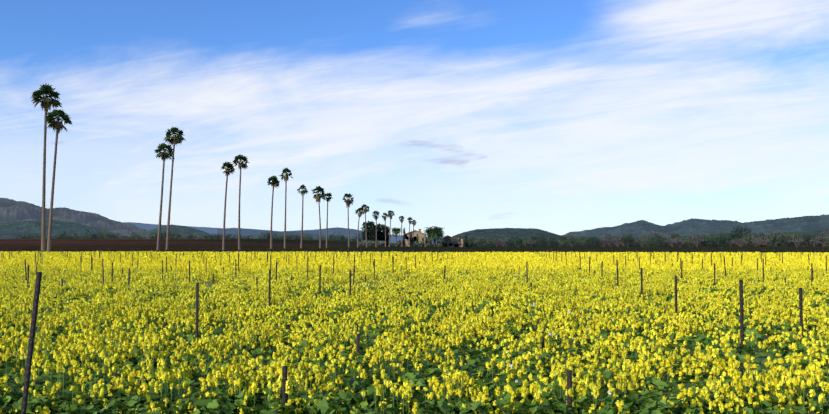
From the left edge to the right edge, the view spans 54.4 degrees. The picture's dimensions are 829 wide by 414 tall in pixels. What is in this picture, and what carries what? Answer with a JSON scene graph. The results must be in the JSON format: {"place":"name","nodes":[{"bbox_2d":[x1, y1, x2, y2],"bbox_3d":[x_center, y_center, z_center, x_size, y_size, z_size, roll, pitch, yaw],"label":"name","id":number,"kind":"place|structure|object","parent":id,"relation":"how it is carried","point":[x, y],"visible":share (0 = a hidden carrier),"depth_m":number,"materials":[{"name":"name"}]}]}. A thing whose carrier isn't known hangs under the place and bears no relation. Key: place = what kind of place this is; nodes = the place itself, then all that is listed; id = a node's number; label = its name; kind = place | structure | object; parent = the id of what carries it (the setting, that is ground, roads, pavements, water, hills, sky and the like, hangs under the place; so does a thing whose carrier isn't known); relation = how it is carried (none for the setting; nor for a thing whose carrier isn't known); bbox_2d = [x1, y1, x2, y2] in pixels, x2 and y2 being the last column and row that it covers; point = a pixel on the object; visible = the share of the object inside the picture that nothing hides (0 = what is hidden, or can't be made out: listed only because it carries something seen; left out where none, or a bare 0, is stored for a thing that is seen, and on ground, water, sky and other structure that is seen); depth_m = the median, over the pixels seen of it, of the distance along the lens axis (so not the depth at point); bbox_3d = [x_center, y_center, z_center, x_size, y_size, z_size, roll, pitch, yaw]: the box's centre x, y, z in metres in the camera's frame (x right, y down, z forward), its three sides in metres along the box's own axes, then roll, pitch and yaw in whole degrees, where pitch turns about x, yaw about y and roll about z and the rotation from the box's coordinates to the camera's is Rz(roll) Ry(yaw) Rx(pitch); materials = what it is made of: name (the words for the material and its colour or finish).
{"place":"outdoors","nodes":[
{"label":"outdoors","id":0,"kind":"place"},
{"bbox_2d":[0,220,125,238],"bbox_3d":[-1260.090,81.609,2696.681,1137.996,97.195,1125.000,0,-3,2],"label":"hill","id":1,"kind":"structure","parent":0,"point":[11,230],"depth_m":2562.52,"materials":[{"name":"green plant"}]},
{"bbox_2d":[0,198,150,236],"bbox_3d":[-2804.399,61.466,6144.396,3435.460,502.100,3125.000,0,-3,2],"label":"mountain","id":2,"kind":"structure","parent":0,"point":[11,210],"depth_m":5858.71,"materials":[{"name":"grey stone"}]},
{"bbox_2d":[136,224,217,238],"bbox_3d":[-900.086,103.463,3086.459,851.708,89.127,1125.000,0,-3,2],"label":"hill","id":3,"kind":"structure","parent":0,"point":[184,230],"depth_m":3027.38,"materials":[{"name":"green plant"}]},
{"bbox_2d":[122,222,441,243],"bbox_3d":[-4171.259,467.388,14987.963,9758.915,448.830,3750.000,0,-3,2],"label":"hills","id":4,"kind":"structure","parent":0,"point":[205,229],"depth_m":15025.76,"materials":[{"name":"green plant"}]},
{"bbox_2d":[243,232,328,239],"bbox_3d":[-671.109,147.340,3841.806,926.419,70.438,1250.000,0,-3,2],"label":"hill","id":5,"kind":"structure","parent":0,"point":[314,236],"depth_m":3810.04,"materials":[{"name":"green plant"}]},
{"bbox_2d":[218,227,362,238],"bbox_3d":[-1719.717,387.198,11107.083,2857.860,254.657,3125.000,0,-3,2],"label":"hills","id":6,"kind":"structure","parent":0,"point":[247,232],"depth_m":10973.60,"materials":[{"name":"green plant"}]},
{"bbox_2d":[0,251,828,413],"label":"mustard field","id":7,"kind":"structure","parent":0,"point":[466,336],"depth_m":10.07,"materials":[{"name":"yellow plant"}]},
{"bbox_2d":[3,248,826,413],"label":"vineyard posts","id":8,"kind":"object","parent":7,"relation":"on","point":[32,339],"visible":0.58,"depth_m":18.84,"materials":[{"name":"wood"}]},
{"bbox_2d":[0,239,828,252],"bbox_3d":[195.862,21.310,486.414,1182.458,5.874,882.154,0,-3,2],"label":"plowed field","id":9,"kind":"structure","parent":0,"point":[115,245],"depth_m":232.30,"materials":[{"name":"brown soil"}]},
{"bbox_2d":[154,143,173,250],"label":"palm","id":10,"kind":"object","parent":9,"relation":"on","point":[164,155],"visible":1,"depth_m":137.49,"materials":[{"name":"green plant"}]},
{"bbox_2d":[232,155,248,249],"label":"palm","id":11,"kind":"object","parent":9,"relation":"on","point":[242,159],"visible":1,"depth_m":175.51,"materials":[{"name":"green plant"}]},
{"bbox_2d":[267,176,279,248],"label":"palm","id":12,"kind":"object","parent":9,"relation":"on","point":[274,182],"visible":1,"depth_m":190.05,"materials":[{"name":"green plant"}]},
{"bbox_2d":[342,193,353,246],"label":"palm","id":13,"kind":"object","parent":9,"relation":"on","point":[349,201],"visible":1,"depth_m":261.06,"materials":[{"name":"green plant"}]},
{"bbox_2d":[361,204,369,246],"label":"palm","id":14,"kind":"object","parent":9,"relation":"on","point":[365,207],"visible":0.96,"depth_m":283.05,"materials":[{"name":"green plant"}]},
{"bbox_2d":[382,213,387,246],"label":"palm","id":15,"kind":"object","parent":9,"relation":"on","point":[384,217],"visible":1,"depth_m":313.95,"materials":[{"name":"green plant"}]},
{"bbox_2d":[391,228,400,245],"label":"date palm","id":16,"kind":"object","parent":9,"relation":"on","point":[395,231],"visible":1,"depth_m":366.63,"materials":[{"name":"green plant"}]},
{"bbox_2d":[399,216,403,246],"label":"palm","id":17,"kind":"object","parent":9,"relation":"on","point":[402,219],"visible":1,"depth_m":346.37,"materials":[{"name":"green plant"}]},
{"bbox_2d":[411,220,415,246],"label":"palm","id":18,"kind":"object","parent":9,"relation":"on","point":[414,222],"visible":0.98,"depth_m":374.72,"materials":[{"name":"green plant"}]},
{"bbox_2d":[423,226,444,246],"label":"tree","id":19,"kind":"object","parent":9,"relation":"on","point":[435,233],"visible":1,"depth_m":368.19,"materials":[{"name":"green plant"}]},
{"bbox_2d":[0,0,828,236],"label":"sky","id":20,"kind":"structure","parent":0,"point":[559,117],"materials":[{"name":"blue"}]},
{"bbox_2d":[451,228,623,243],"bbox_3d":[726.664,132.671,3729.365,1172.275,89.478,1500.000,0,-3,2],"label":"forest hill","id":21,"kind":"structure","parent":0,"point":[501,233],"depth_m":3570.40,"materials":[{"name":"green plant"}]},
{"bbox_2d":[561,214,828,238],"bbox_3d":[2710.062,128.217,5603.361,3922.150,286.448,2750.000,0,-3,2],"label":"hills","id":22,"kind":"structure","parent":0,"point":[691,226],"depth_m":5302.74,"materials":[{"name":"green plant"}]},
{"bbox_2d":[668,230,828,243],"bbox_3d":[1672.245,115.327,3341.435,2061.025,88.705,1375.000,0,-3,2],"label":"foothill","id":23,"kind":"object","parent":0,"point":[807,232],"depth_m":3389.70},
{"label":"ground","id":24,"kind":"structure","parent":0,"visible":0},
{"bbox_2d":[31,83,61,251],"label":"palm","id":25,"kind":"object","parent":24,"relation":"on","point":[46,90],"visible":1,"depth_m":105.52,"materials":[{"name":"green plant"}]},
{"bbox_2d":[47,108,70,251],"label":"palm","id":26,"kind":"object","parent":24,"relation":"on","point":[57,126],"visible":0.96,"depth_m":113.17,"materials":[{"name":"green plant"}]},
{"bbox_2d":[163,127,185,249],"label":"palm","id":27,"kind":"object","parent":24,"relation":"on","point":[177,138],"visible":1,"depth_m":146.06,"materials":[{"name":"green plant"}]},
{"bbox_2d":[221,162,235,249],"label":"palm","id":28,"kind":"object","parent":24,"relation":"on","point":[230,168],"visible":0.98,"depth_m":163.60,"materials":[{"name":"green plant"}]},
{"bbox_2d":[279,168,292,247],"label":"palm","id":29,"kind":"object","parent":24,"relation":"on","point":[286,176],"visible":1,"depth_m":203.58,"materials":[{"name":"green plant"}]},
{"bbox_2d":[297,184,307,247],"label":"palm","id":30,"kind":"object","parent":24,"relation":"on","point":[303,191],"visible":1,"depth_m":211.58,"materials":[{"name":"green plant"}]},
{"bbox_2d":[311,186,325,247],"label":"palm","id":31,"kind":"object","parent":24,"relation":"on","point":[318,197],"visible":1,"depth_m":229.74,"materials":[{"name":"green plant"}]},
{"bbox_2d":[323,193,331,247],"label":"palm","id":32,"kind":"object","parent":24,"relation":"on","point":[328,195],"visible":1,"depth_m":234.06,"materials":[{"name":"green plant"}]},
{"bbox_2d":[356,208,363,246],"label":"palm","id":33,"kind":"object","parent":24,"relation":"on","point":[359,212],"visible":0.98,"depth_m":270.43,"materials":[{"name":"green plant"}]},
{"bbox_2d":[372,211,379,246],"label":"palm","id":34,"kind":"object","parent":24,"relation":"on","point":[375,217],"visible":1,"depth_m":294.27,"materials":[{"name":"green plant"}]},
{"bbox_2d":[388,210,394,246],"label":"palm","id":35,"kind":"object","parent":24,"relation":"on","point":[390,214],"visible":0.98,"depth_m":319.67,"materials":[{"name":"green plant"}]},
{"bbox_2d":[407,217,412,246],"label":"palm","id":36,"kind":"object","parent":24,"relation":"on","point":[410,218],"visible":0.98,"depth_m":359.68,"materials":[{"name":"green plant"}]},
{"bbox_2d":[359,221,474,246],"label":"garden trees","id":37,"kind":"object","parent":24,"relation":"on","point":[371,232],"visible":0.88,"depth_m":404.17,"materials":[{"name":"green plant"}]},
{"bbox_2d":[15,225,828,246],"bbox_3d":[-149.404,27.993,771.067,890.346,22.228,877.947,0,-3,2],"label":"valley trees","id":38,"kind":"object","parent":24,"relation":"on","point":[738,238],"visible":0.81,"depth_m":398.83,"materials":[{"name":"green plant"}]},
{"bbox_2d":[405,229,463,246],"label":"house","id":39,"kind":"structure","parent":24,"relation":"on","point":[447,242],"depth_m":374.92,"materials":[{"name":"paint"}]}
]}

